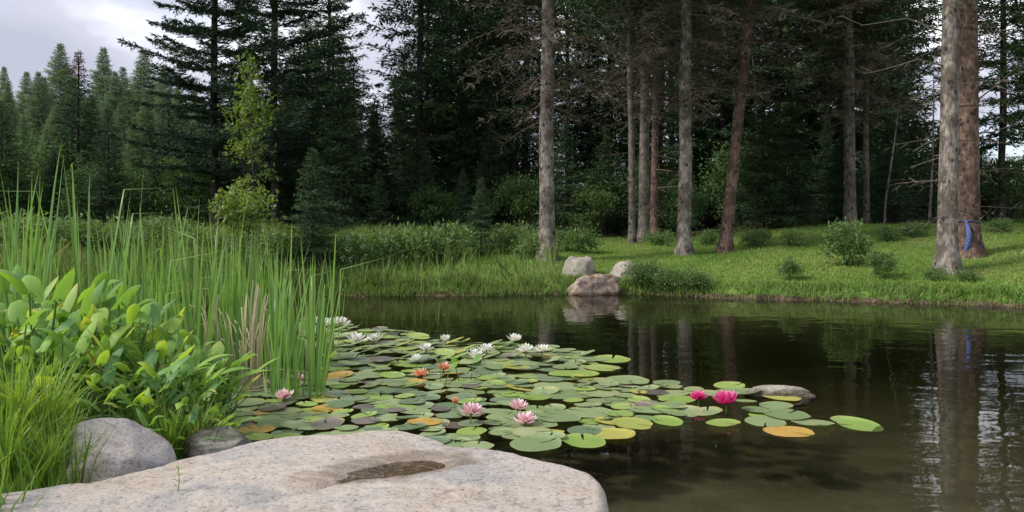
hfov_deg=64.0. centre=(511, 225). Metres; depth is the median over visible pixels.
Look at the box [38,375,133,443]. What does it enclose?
grass tussock
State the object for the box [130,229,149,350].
cattail
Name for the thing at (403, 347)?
lily pad
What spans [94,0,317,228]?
spruce tree
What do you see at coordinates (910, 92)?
forest spruce
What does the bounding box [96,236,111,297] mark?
cattail
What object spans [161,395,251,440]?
grass tussock
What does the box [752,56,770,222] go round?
birch sapling
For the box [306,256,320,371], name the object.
cattail
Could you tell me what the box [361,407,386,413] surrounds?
lily pad
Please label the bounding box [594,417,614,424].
lily pad
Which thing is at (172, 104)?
larch tree
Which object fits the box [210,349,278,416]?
pickerel plant
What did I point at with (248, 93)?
sapling tree
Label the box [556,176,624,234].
understory bush
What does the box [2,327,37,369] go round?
pickerel plant
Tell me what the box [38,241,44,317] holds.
cattail
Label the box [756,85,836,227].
young spruce
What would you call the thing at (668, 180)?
understory bush
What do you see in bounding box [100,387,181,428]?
grass tussock
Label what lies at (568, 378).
lily pad
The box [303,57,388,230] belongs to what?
young spruce
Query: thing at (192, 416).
pickerel plant
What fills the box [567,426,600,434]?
lily pad
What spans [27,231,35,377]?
cattail
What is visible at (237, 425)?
pickerel plant
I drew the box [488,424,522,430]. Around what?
lily pad
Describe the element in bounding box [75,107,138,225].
young spruce
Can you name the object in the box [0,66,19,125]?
larch tree
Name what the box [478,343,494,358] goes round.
water lily
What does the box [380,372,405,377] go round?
lily pad
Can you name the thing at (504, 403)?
lily pad
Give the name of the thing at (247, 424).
lily pad
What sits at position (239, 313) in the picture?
cattail
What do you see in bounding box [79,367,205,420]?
pickerel plant
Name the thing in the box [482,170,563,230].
understory bush
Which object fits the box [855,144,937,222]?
understory bush
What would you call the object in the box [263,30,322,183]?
spruce tree
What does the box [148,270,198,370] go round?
cattail
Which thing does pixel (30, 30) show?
sky
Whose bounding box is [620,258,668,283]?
bank bush
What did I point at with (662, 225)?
understory bush
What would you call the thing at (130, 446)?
boulder
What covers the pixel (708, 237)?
bank bush
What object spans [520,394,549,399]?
lily pad
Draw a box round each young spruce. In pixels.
[0,99,38,222]
[26,149,81,222]
[32,131,94,221]
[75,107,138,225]
[132,124,159,174]
[201,127,282,227]
[277,147,347,269]
[302,113,347,221]
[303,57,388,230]
[343,167,365,227]
[345,117,403,228]
[371,166,408,226]
[384,136,449,230]
[426,168,455,225]
[447,142,474,225]
[458,177,501,254]
[470,142,497,229]
[474,107,525,227]
[518,148,556,228]
[524,160,569,229]
[530,121,597,236]
[531,74,598,223]
[557,86,623,221]
[573,86,637,213]
[577,128,636,234]
[616,134,649,219]
[620,151,667,236]
[670,102,717,214]
[691,124,722,226]
[705,99,744,215]
[707,131,753,222]
[717,81,798,228]
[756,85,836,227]
[779,113,843,220]
[800,120,843,221]
[811,137,862,224]
[812,106,857,204]
[828,91,924,213]
[855,130,893,218]
[856,119,921,223]
[901,120,937,219]
[912,134,939,223]
[979,136,1009,217]
[979,154,997,219]
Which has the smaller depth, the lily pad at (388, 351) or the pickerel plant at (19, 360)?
the pickerel plant at (19, 360)
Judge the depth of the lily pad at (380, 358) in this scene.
6.78 m
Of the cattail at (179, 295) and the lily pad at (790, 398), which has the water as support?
the lily pad at (790, 398)
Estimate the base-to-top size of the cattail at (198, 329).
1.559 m
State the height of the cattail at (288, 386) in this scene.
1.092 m
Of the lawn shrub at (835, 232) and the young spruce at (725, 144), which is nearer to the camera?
the lawn shrub at (835, 232)
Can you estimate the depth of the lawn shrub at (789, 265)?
13.30 m
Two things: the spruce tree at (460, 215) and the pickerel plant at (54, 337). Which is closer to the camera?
the pickerel plant at (54, 337)
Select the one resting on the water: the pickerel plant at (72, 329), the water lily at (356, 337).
the water lily at (356, 337)
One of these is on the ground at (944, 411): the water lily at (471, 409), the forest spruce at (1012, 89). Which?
the forest spruce at (1012, 89)
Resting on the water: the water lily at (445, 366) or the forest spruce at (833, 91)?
the water lily at (445, 366)
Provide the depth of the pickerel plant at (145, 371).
4.31 m
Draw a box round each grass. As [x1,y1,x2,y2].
[0,213,561,313]
[0,282,163,511]
[49,218,1023,304]
[157,265,1022,315]
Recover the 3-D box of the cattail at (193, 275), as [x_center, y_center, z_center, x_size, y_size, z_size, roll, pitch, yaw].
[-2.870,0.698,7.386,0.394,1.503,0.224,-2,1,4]
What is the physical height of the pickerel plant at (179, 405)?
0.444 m
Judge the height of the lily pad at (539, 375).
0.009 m
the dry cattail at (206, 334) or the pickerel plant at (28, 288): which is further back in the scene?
the dry cattail at (206, 334)
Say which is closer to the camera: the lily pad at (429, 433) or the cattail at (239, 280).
the lily pad at (429, 433)
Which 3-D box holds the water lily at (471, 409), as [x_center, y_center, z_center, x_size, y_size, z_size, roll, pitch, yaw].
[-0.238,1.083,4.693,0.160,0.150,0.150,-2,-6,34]
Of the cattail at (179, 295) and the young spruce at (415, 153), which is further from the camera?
the young spruce at (415, 153)
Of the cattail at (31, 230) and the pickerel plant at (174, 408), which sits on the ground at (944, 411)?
the cattail at (31, 230)
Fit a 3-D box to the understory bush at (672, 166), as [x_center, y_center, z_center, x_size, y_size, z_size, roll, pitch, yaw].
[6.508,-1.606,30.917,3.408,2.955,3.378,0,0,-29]
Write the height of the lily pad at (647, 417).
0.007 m
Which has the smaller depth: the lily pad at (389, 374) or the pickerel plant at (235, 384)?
the pickerel plant at (235, 384)
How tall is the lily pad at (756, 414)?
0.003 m
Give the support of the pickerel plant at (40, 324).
on the ground at (944, 411)
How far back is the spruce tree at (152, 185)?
25.95 m
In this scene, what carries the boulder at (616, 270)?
on the ground at (944, 411)
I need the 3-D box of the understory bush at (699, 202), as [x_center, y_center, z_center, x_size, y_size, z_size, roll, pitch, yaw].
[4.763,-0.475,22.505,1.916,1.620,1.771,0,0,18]
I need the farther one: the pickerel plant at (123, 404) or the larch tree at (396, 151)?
the larch tree at (396, 151)
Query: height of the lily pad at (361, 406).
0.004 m
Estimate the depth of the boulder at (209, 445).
3.98 m
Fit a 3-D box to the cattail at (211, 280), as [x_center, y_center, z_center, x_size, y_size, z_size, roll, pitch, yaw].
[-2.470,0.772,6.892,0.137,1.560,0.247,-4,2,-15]
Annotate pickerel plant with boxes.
[0,268,80,392]
[0,271,125,394]
[0,274,58,335]
[0,302,4,347]
[0,307,28,354]
[0,307,52,382]
[0,309,68,395]
[0,322,58,374]
[0,353,27,398]
[0,360,74,400]
[1,328,68,415]
[1,333,39,397]
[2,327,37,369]
[3,283,107,421]
[3,330,74,398]
[3,340,91,414]
[5,318,104,420]
[6,282,153,410]
[8,307,61,375]
[9,334,84,399]
[10,263,92,369]
[11,279,124,387]
[17,350,58,391]
[19,309,80,398]
[19,318,39,392]
[23,274,119,394]
[35,301,64,354]
[36,320,79,390]
[37,312,137,406]
[43,284,126,413]
[45,325,138,417]
[46,361,123,423]
[48,283,94,322]
[48,331,62,393]
[56,344,139,419]
[58,316,138,403]
[59,369,145,418]
[63,320,133,418]
[63,321,166,417]
[67,317,136,415]
[67,385,125,419]
[69,304,131,416]
[76,329,186,418]
[77,333,253,416]
[78,340,211,417]
[78,357,215,445]
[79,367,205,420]
[80,285,176,417]
[82,352,152,417]
[91,338,158,413]
[93,299,157,410]
[93,301,183,423]
[93,342,230,417]
[96,308,148,407]
[98,304,180,415]
[102,391,177,419]
[103,303,150,419]
[104,356,190,427]
[104,402,156,423]
[109,409,153,427]
[114,371,180,420]
[115,332,211,400]
[117,367,202,435]
[118,357,222,420]
[119,387,221,459]
[129,358,208,414]
[130,336,182,404]
[132,335,270,434]
[133,346,230,419]
[134,307,184,394]
[135,391,191,424]
[138,355,226,420]
[139,359,223,421]
[140,354,207,454]
[142,371,207,450]
[148,403,235,460]
[151,402,235,425]
[152,323,223,408]
[152,376,219,457]
[157,364,224,458]
[160,396,191,452]
[165,383,219,459]
[166,345,204,454]
[168,372,240,419]
[171,382,230,427]
[173,436,184,459]
[175,414,235,435]
[176,372,249,425]
[183,417,256,442]
[186,421,262,435]
[189,383,229,405]
[195,359,273,425]
[200,355,239,427]
[200,373,262,424]
[201,402,261,426]
[203,378,234,425]
[208,351,250,405]
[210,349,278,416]
[322,350,335,388]
[434,356,458,402]
[451,353,482,397]
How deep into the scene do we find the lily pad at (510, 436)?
4.44 m
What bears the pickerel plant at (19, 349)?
on the ground at (944, 411)
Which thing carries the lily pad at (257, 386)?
on the water
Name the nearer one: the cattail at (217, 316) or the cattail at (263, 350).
the cattail at (217, 316)
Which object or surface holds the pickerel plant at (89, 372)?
on the ground at (944, 411)
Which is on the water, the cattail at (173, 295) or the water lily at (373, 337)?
the water lily at (373, 337)
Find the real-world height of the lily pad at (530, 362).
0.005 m
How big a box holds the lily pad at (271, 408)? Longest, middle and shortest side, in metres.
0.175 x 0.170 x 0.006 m
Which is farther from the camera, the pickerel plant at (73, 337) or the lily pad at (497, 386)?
the lily pad at (497, 386)
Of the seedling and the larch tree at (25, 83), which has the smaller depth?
the seedling
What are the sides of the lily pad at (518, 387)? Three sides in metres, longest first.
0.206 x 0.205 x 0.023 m
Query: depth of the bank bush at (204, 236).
14.78 m
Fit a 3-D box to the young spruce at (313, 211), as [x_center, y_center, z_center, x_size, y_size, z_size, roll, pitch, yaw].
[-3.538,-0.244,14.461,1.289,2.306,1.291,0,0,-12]
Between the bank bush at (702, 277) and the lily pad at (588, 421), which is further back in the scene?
the bank bush at (702, 277)
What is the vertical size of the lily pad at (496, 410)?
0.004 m
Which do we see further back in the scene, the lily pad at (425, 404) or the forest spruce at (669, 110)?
the forest spruce at (669, 110)
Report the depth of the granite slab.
3.01 m
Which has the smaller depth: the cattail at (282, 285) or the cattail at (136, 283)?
the cattail at (136, 283)
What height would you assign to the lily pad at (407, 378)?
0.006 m
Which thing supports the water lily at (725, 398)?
on the water
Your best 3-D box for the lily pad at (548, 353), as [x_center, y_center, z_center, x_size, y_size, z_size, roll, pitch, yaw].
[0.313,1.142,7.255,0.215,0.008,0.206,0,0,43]
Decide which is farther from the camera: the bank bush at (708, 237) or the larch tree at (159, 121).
the larch tree at (159, 121)
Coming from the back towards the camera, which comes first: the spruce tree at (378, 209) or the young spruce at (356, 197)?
the young spruce at (356, 197)
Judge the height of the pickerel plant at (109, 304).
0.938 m
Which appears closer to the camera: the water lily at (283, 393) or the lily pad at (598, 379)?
the water lily at (283, 393)
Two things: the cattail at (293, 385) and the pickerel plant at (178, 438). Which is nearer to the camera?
the pickerel plant at (178, 438)
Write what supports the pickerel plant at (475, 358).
in the water
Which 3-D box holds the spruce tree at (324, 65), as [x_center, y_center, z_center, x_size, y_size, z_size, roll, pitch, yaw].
[-6.149,-3.347,28.054,3.657,7.713,3.718,0,0,-4]
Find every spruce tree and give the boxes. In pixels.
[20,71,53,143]
[51,49,105,193]
[62,169,90,219]
[81,138,128,222]
[94,0,317,228]
[135,153,169,223]
[136,99,186,221]
[173,123,209,226]
[196,177,226,227]
[205,99,239,226]
[230,89,269,165]
[256,65,311,225]
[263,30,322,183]
[266,20,344,154]
[267,159,302,225]
[290,83,319,164]
[293,14,371,221]
[307,105,346,218]
[318,176,338,227]
[333,117,366,218]
[338,56,384,214]
[344,98,408,227]
[363,169,394,230]
[371,46,415,219]
[377,0,478,225]
[391,0,506,226]
[398,56,471,224]
[403,154,444,226]
[413,0,531,216]
[432,88,502,225]
[444,0,645,261]
[445,169,475,231]
[446,0,535,223]
[469,122,516,232]
[488,37,537,215]
[493,130,528,227]
[555,0,702,243]
[563,0,742,241]
[578,0,735,233]
[596,0,777,255]
[651,0,843,252]
[742,0,942,224]
[787,0,942,223]
[839,0,1023,274]
[892,0,1023,258]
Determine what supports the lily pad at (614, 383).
on the water
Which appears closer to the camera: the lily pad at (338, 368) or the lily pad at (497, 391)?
the lily pad at (497, 391)
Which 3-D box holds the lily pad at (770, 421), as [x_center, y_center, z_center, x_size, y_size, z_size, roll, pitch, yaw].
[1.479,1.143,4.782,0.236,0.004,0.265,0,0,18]
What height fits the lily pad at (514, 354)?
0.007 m
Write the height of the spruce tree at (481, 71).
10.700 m
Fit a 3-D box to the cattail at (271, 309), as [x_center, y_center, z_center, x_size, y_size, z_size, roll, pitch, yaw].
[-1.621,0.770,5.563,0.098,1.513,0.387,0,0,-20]
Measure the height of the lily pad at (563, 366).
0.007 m
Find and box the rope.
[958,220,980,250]
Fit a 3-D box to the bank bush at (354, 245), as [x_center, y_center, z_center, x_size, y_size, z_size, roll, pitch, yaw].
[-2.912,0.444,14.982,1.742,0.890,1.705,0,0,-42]
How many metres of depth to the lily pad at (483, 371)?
6.37 m
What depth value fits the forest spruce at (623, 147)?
28.68 m
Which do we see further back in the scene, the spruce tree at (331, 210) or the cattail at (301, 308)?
the spruce tree at (331, 210)
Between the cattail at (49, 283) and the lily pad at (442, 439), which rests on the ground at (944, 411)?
the cattail at (49, 283)
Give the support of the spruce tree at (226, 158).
on the ground at (944, 411)
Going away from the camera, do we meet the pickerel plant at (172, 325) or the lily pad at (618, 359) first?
the pickerel plant at (172, 325)
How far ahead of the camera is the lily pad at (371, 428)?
4.59 m
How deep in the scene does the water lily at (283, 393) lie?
5.31 m
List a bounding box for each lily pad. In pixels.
[215,398,265,405]
[223,415,252,422]
[232,404,257,410]
[238,424,274,433]
[239,421,256,426]
[244,387,280,396]
[245,433,273,439]
[249,384,262,388]
[250,410,274,414]
[253,412,297,422]
[256,403,278,408]
[257,419,286,427]
[258,405,285,410]
[265,433,302,439]
[270,407,303,413]
[271,429,302,434]
[280,420,314,429]
[281,412,311,418]
[291,408,327,414]
[300,392,321,396]
[300,416,324,421]
[310,417,344,429]
[311,395,336,401]
[311,405,342,411]
[312,413,330,418]
[313,432,330,434]
[321,367,349,370]
[321,371,352,379]
[322,359,347,364]
[323,390,350,396]
[323,400,354,407]
[329,362,352,366]
[329,383,349,387]
[330,428,364,434]
[331,352,359,359]
[334,332,355,336]
[334,346,355,350]
[334,425,358,429]
[337,360,360,364]
[340,381,360,384]
[340,395,366,400]
[342,376,366,381]
[344,355,366,359]
[344,389,367,393]
[350,367,372,369]
[350,411,376,418]
[351,416,380,423]
[352,404,373,408]
[353,357,374,361]
[354,398,375,401]
[357,392,379,397]
[358,369,379,373]
[358,374,381,377]
[358,426,382,430]
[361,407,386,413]
[365,422,388,427]
[369,356,393,361]
[370,395,392,399]
[371,386,400,392]
[372,344,392,346]
[372,416,402,421]
[373,404,392,408]
[374,349,391,352]
[375,412,397,416]
[376,428,397,430]
[377,335,394,337]
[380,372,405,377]
[380,398,402,405]
[387,360,413,365]
[388,349,409,353]
[389,377,417,379]
[389,379,408,384]
[391,346,415,349]
[392,357,407,359]
[392,405,416,408]
[392,422,426,429]
[394,388,417,392]
[394,415,417,418]
[395,381,422,387]
[398,398,424,403]
[398,407,431,413]
[399,342,417,344]
[402,391,426,395]
[404,364,429,366]
[405,417,449,428]
[406,332,429,338]
[406,354,430,361]
[407,402,433,407]
[407,418,442,424]
[415,394,439,399]
[419,426,444,430]
[419,429,445,436]
[422,365,439,369]
[424,389,445,393]
[427,436,449,442]
[429,402,458,407]
[431,406,450,410]
[434,348,455,355]
[435,412,465,417]
[438,433,456,436]
[441,422,465,427]
[442,405,463,411]
[443,381,462,386]
[443,437,471,446]
[445,369,468,373]
[446,393,476,399]
[449,434,479,440]
[453,379,477,382]
[456,411,480,416]
[456,427,486,434]
[458,352,482,357]
[458,357,481,363]
[458,373,479,376]
[458,389,484,393]
[458,398,481,402]
[458,419,484,425]
[462,441,493,448]
[467,365,483,368]
[473,367,502,374]
[475,375,496,379]
[481,360,503,368]
[482,408,511,413]
[484,420,505,424]
[486,413,514,420]
[487,385,511,388]
[487,389,515,393]
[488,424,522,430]
[488,428,513,434]
[490,397,515,401]
[493,342,513,344]
[493,375,514,381]
[496,401,525,405]
[498,346,518,348]
[500,391,525,396]
[501,410,525,415]
[501,419,530,426]
[502,365,530,368]
[502,432,520,438]
[504,384,531,390]
[506,380,528,384]
[508,353,524,356]
[509,358,529,362]
[510,435,561,450]
[512,427,551,435]
[513,373,532,376]
[514,383,532,386]
[516,360,538,364]
[516,378,538,382]
[517,364,538,369]
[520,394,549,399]
[523,410,547,416]
[525,405,543,410]
[528,354,548,356]
[529,420,557,426]
[531,374,546,376]
[531,382,578,390]
[531,386,559,393]
[531,431,565,440]
[536,368,557,370]
[536,376,562,380]
[536,412,580,421]
[537,362,554,365]
[540,352,557,354]
[540,389,592,398]
[542,408,565,413]
[543,429,563,432]
[544,403,565,409]
[549,370,598,376]
[552,364,576,368]
[554,376,581,379]
[561,433,605,447]
[564,359,586,364]
[564,406,610,417]
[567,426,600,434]
[570,374,593,379]
[571,358,595,361]
[573,365,589,369]
[573,387,595,390]
[574,402,601,406]
[578,389,619,396]
[578,419,599,423]
[580,356,608,360]
[582,423,614,430]
[583,364,619,370]
[586,398,610,402]
[590,412,619,419]
[592,377,613,381]
[593,355,630,362]
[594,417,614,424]
[595,386,622,389]
[595,428,635,438]
[598,380,618,385]
[602,396,624,400]
[602,399,634,405]
[605,410,632,416]
[606,375,649,383]
[611,403,634,408]
[612,417,652,428]
[616,386,645,391]
[618,385,635,387]
[628,395,650,401]
[628,415,654,420]
[629,401,654,406]
[629,406,664,412]
[637,389,668,394]
[650,405,678,411]
[653,380,680,384]
[653,415,682,425]
[654,402,685,407]
[658,395,694,402]
[659,410,685,415]
[664,390,688,394]
[675,405,703,416]
[691,406,722,415]
[706,419,740,425]
[713,381,744,388]
[715,388,756,394]
[735,399,756,402]
[741,406,771,412]
[744,416,785,426]
[749,412,768,415]
[759,401,792,407]
[762,395,801,400]
[763,408,810,419]
[763,426,814,436]
[791,419,834,426]
[830,416,883,431]
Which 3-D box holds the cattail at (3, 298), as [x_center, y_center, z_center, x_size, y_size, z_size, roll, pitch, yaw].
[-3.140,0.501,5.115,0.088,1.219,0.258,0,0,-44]
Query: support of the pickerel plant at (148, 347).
in the water
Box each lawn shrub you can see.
[774,256,805,278]
[816,216,877,264]
[863,251,899,278]
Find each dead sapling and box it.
[883,93,900,224]
[928,73,936,224]
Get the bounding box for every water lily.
[275,388,293,407]
[316,318,337,326]
[333,316,350,332]
[347,332,366,351]
[366,333,381,342]
[409,354,421,362]
[411,368,428,378]
[418,343,432,353]
[437,362,450,377]
[440,334,449,347]
[451,396,457,409]
[458,402,483,426]
[467,348,485,356]
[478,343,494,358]
[507,333,520,348]
[508,398,528,418]
[513,410,537,425]
[515,343,532,357]
[533,344,550,360]
[689,390,707,406]
[711,389,737,418]
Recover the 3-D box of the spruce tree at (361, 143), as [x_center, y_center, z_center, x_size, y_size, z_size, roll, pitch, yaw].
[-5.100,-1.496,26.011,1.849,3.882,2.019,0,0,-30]
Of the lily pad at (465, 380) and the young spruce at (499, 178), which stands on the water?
the lily pad at (465, 380)
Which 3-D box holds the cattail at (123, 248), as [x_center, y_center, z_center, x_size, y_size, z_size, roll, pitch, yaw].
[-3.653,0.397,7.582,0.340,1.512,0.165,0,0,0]
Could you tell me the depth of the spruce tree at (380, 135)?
24.85 m
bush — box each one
[0,155,41,217]
[0,206,63,248]
[1,124,94,216]
[19,209,109,250]
[54,155,134,222]
[60,209,163,253]
[78,154,163,221]
[115,141,229,224]
[121,211,209,249]
[131,140,179,213]
[163,220,253,257]
[193,150,305,224]
[197,179,283,266]
[228,216,309,264]
[260,152,352,224]
[264,225,351,266]
[309,227,396,268]
[341,223,416,262]
[367,216,455,264]
[398,180,461,230]
[410,219,489,260]
[479,214,559,251]
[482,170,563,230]
[509,229,560,259]
[555,223,603,252]
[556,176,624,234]
[570,155,667,234]
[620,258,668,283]
[621,145,693,203]
[636,183,698,231]
[640,228,675,245]
[644,266,687,289]
[649,162,708,230]
[658,181,720,235]
[663,152,716,212]
[678,264,715,287]
[693,228,718,244]
[694,128,794,227]
[735,227,776,246]
[739,135,816,216]
[775,225,817,245]
[817,149,861,193]
[855,114,939,202]
[855,134,937,209]
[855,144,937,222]
[869,223,902,240]
[896,219,935,237]
[920,265,948,280]
[950,267,982,280]
[980,153,1023,221]
[981,214,1019,232]
[984,154,1023,201]
[994,179,1023,218]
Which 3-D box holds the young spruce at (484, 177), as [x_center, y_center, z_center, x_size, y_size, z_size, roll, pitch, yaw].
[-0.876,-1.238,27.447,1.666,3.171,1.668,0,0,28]
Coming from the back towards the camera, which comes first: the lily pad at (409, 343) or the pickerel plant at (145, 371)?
the lily pad at (409, 343)
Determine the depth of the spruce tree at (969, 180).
14.44 m
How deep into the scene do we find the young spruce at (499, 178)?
27.11 m
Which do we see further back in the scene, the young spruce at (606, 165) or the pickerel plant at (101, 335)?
the young spruce at (606, 165)
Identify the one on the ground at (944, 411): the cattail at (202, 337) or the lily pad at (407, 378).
the cattail at (202, 337)
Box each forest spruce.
[283,0,377,142]
[346,0,491,231]
[400,0,510,160]
[457,0,577,226]
[462,0,581,226]
[467,1,538,164]
[530,0,605,225]
[555,15,615,166]
[557,0,668,229]
[584,35,651,178]
[594,0,726,230]
[633,20,703,163]
[650,0,757,220]
[664,0,785,225]
[666,35,753,212]
[702,0,802,143]
[717,0,840,219]
[752,6,872,210]
[755,1,833,204]
[782,0,900,218]
[789,22,869,206]
[831,5,918,151]
[832,0,940,214]
[833,0,942,220]
[858,6,939,126]
[927,0,1023,222]
[978,0,1023,156]
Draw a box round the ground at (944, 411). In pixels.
[2,189,1023,511]
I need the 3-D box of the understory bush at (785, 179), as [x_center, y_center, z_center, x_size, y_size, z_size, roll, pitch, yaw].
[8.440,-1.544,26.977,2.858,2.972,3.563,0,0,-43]
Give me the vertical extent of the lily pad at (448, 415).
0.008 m
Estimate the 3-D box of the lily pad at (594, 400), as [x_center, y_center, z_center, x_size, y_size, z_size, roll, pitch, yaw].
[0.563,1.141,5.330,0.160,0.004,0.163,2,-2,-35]
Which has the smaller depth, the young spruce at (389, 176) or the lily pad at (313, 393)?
the lily pad at (313, 393)
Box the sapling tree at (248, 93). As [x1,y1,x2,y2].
[217,49,282,237]
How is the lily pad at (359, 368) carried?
on the water
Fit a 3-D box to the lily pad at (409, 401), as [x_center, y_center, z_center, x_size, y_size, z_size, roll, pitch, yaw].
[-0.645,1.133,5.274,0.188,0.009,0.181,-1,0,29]
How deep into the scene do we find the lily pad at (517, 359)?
6.98 m
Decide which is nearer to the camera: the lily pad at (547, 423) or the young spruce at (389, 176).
the lily pad at (547, 423)
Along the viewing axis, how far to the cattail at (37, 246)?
5.44 m
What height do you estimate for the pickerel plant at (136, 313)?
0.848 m
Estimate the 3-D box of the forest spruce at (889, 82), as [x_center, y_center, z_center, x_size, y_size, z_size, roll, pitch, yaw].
[15.126,-8.194,34.913,4.245,15.476,3.977,0,0,-17]
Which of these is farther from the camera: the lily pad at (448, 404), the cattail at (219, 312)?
the cattail at (219, 312)
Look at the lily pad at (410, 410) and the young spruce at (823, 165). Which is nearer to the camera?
the lily pad at (410, 410)
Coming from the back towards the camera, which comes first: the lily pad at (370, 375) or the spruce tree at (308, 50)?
the spruce tree at (308, 50)
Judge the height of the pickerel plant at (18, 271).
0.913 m
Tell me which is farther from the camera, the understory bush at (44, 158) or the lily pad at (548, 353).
the understory bush at (44, 158)
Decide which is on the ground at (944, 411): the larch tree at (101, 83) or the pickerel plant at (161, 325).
the larch tree at (101, 83)
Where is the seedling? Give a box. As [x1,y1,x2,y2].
[172,466,184,490]
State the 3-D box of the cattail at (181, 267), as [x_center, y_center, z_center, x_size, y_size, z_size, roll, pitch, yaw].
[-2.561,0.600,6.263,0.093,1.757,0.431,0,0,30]
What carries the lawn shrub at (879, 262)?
on the ground at (944, 411)
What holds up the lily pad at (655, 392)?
on the water
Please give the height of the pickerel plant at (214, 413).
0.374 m
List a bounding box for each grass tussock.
[0,335,168,457]
[0,336,167,455]
[0,396,95,479]
[8,418,121,486]
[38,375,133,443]
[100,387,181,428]
[125,396,226,460]
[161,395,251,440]
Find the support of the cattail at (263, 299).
on the ground at (944, 411)
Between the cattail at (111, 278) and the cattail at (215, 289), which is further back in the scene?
the cattail at (111, 278)
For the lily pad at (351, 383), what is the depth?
5.96 m
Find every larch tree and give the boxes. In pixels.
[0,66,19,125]
[0,82,19,152]
[7,107,20,142]
[10,115,37,180]
[14,71,35,127]
[25,128,59,214]
[26,77,56,137]
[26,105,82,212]
[26,128,39,176]
[43,43,84,142]
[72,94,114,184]
[81,47,113,118]
[97,71,134,135]
[106,112,122,190]
[109,66,139,128]
[109,102,131,194]
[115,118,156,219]
[128,49,162,124]
[131,90,160,178]
[151,64,174,131]
[153,120,167,144]
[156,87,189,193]
[162,87,184,144]
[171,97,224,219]
[188,91,200,130]
[208,95,225,164]
[363,102,387,181]
[387,109,410,195]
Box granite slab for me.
[0,431,608,511]
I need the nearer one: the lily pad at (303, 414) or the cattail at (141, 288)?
the lily pad at (303, 414)
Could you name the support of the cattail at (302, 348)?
on the ground at (944, 411)
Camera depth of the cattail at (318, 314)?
7.43 m
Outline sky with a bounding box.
[0,0,1023,186]
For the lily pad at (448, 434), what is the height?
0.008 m
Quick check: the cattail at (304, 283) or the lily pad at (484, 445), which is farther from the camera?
the cattail at (304, 283)
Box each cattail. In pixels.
[0,141,63,318]
[0,209,47,270]
[0,214,19,352]
[3,172,38,277]
[3,248,28,338]
[5,161,18,380]
[6,229,53,336]
[8,186,32,325]
[8,186,44,299]
[8,213,34,255]
[23,184,55,306]
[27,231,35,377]
[27,248,41,285]
[29,164,83,386]
[37,242,60,357]
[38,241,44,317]
[62,153,155,399]
[90,213,138,319]
[94,199,129,297]
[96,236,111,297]
[98,214,139,320]
[99,238,120,411]
[103,216,136,321]
[105,183,142,317]
[108,222,127,393]
[109,249,138,319]
[110,260,156,396]
[118,204,218,397]
[119,226,135,297]
[120,239,132,308]
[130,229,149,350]
[133,263,157,375]
[139,209,159,346]
[140,246,170,322]
[140,261,151,345]
[147,263,179,396]
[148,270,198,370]
[149,248,191,401]
[152,206,202,325]
[157,262,209,380]
[161,261,225,410]
[162,188,198,329]
[167,192,224,408]
[168,222,194,333]
[168,228,196,381]
[169,225,203,379]
[174,275,221,379]
[175,240,208,306]
[186,236,227,387]
[187,233,224,354]
[190,222,239,294]
[196,295,225,378]
[201,210,244,383]
[201,233,251,372]
[202,278,219,413]
[203,226,253,393]
[205,227,224,383]
[205,256,239,400]
[212,257,248,341]
[214,298,268,385]
[215,227,227,341]
[219,302,244,353]
[220,236,240,361]
[222,293,245,401]
[224,285,245,361]
[226,225,232,334]
[226,233,269,328]
[226,240,266,410]
[228,252,263,427]
[229,280,275,386]
[236,244,266,409]
[241,241,277,372]
[241,247,251,366]
[241,259,282,432]
[243,263,268,331]
[247,222,258,422]
[253,293,264,375]
[259,259,260,316]
[259,268,288,433]
[259,289,282,372]
[260,248,297,398]
[261,222,295,374]
[262,246,306,432]
[262,293,289,431]
[263,258,343,433]
[264,306,288,403]
[265,284,270,350]
[266,243,294,388]
[266,267,284,398]
[267,238,282,424]
[268,253,306,376]
[269,254,309,430]
[272,247,314,434]
[281,274,298,351]
[282,250,326,407]
[283,291,299,379]
[284,280,307,428]
[284,299,303,371]
[287,285,305,406]
[294,264,308,400]
[295,235,314,351]
[300,276,321,430]
[301,297,318,336]
[302,276,330,432]
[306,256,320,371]
[306,283,337,434]
[312,298,325,363]
[315,321,326,371]
[324,234,339,413]
[324,252,385,398]
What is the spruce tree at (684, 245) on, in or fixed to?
on the ground at (944, 411)
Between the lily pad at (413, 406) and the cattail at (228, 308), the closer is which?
the lily pad at (413, 406)
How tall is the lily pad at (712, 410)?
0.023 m
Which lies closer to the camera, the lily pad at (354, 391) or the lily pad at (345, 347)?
the lily pad at (354, 391)
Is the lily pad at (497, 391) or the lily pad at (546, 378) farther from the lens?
the lily pad at (546, 378)
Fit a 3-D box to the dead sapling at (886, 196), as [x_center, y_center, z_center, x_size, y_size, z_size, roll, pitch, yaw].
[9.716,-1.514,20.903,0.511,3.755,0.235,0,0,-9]
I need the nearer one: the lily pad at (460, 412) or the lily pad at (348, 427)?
the lily pad at (348, 427)
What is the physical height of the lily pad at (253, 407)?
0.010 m
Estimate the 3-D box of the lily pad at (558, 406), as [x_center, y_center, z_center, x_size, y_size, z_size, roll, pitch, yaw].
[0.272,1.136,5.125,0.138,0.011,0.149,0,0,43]
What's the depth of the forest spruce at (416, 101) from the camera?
25.32 m
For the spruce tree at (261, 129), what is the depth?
30.00 m
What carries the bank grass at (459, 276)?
on the ground at (944, 411)
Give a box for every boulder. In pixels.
[56,418,175,483]
[184,425,252,457]
[563,256,595,275]
[567,274,621,294]
[610,260,638,277]
[743,385,815,406]

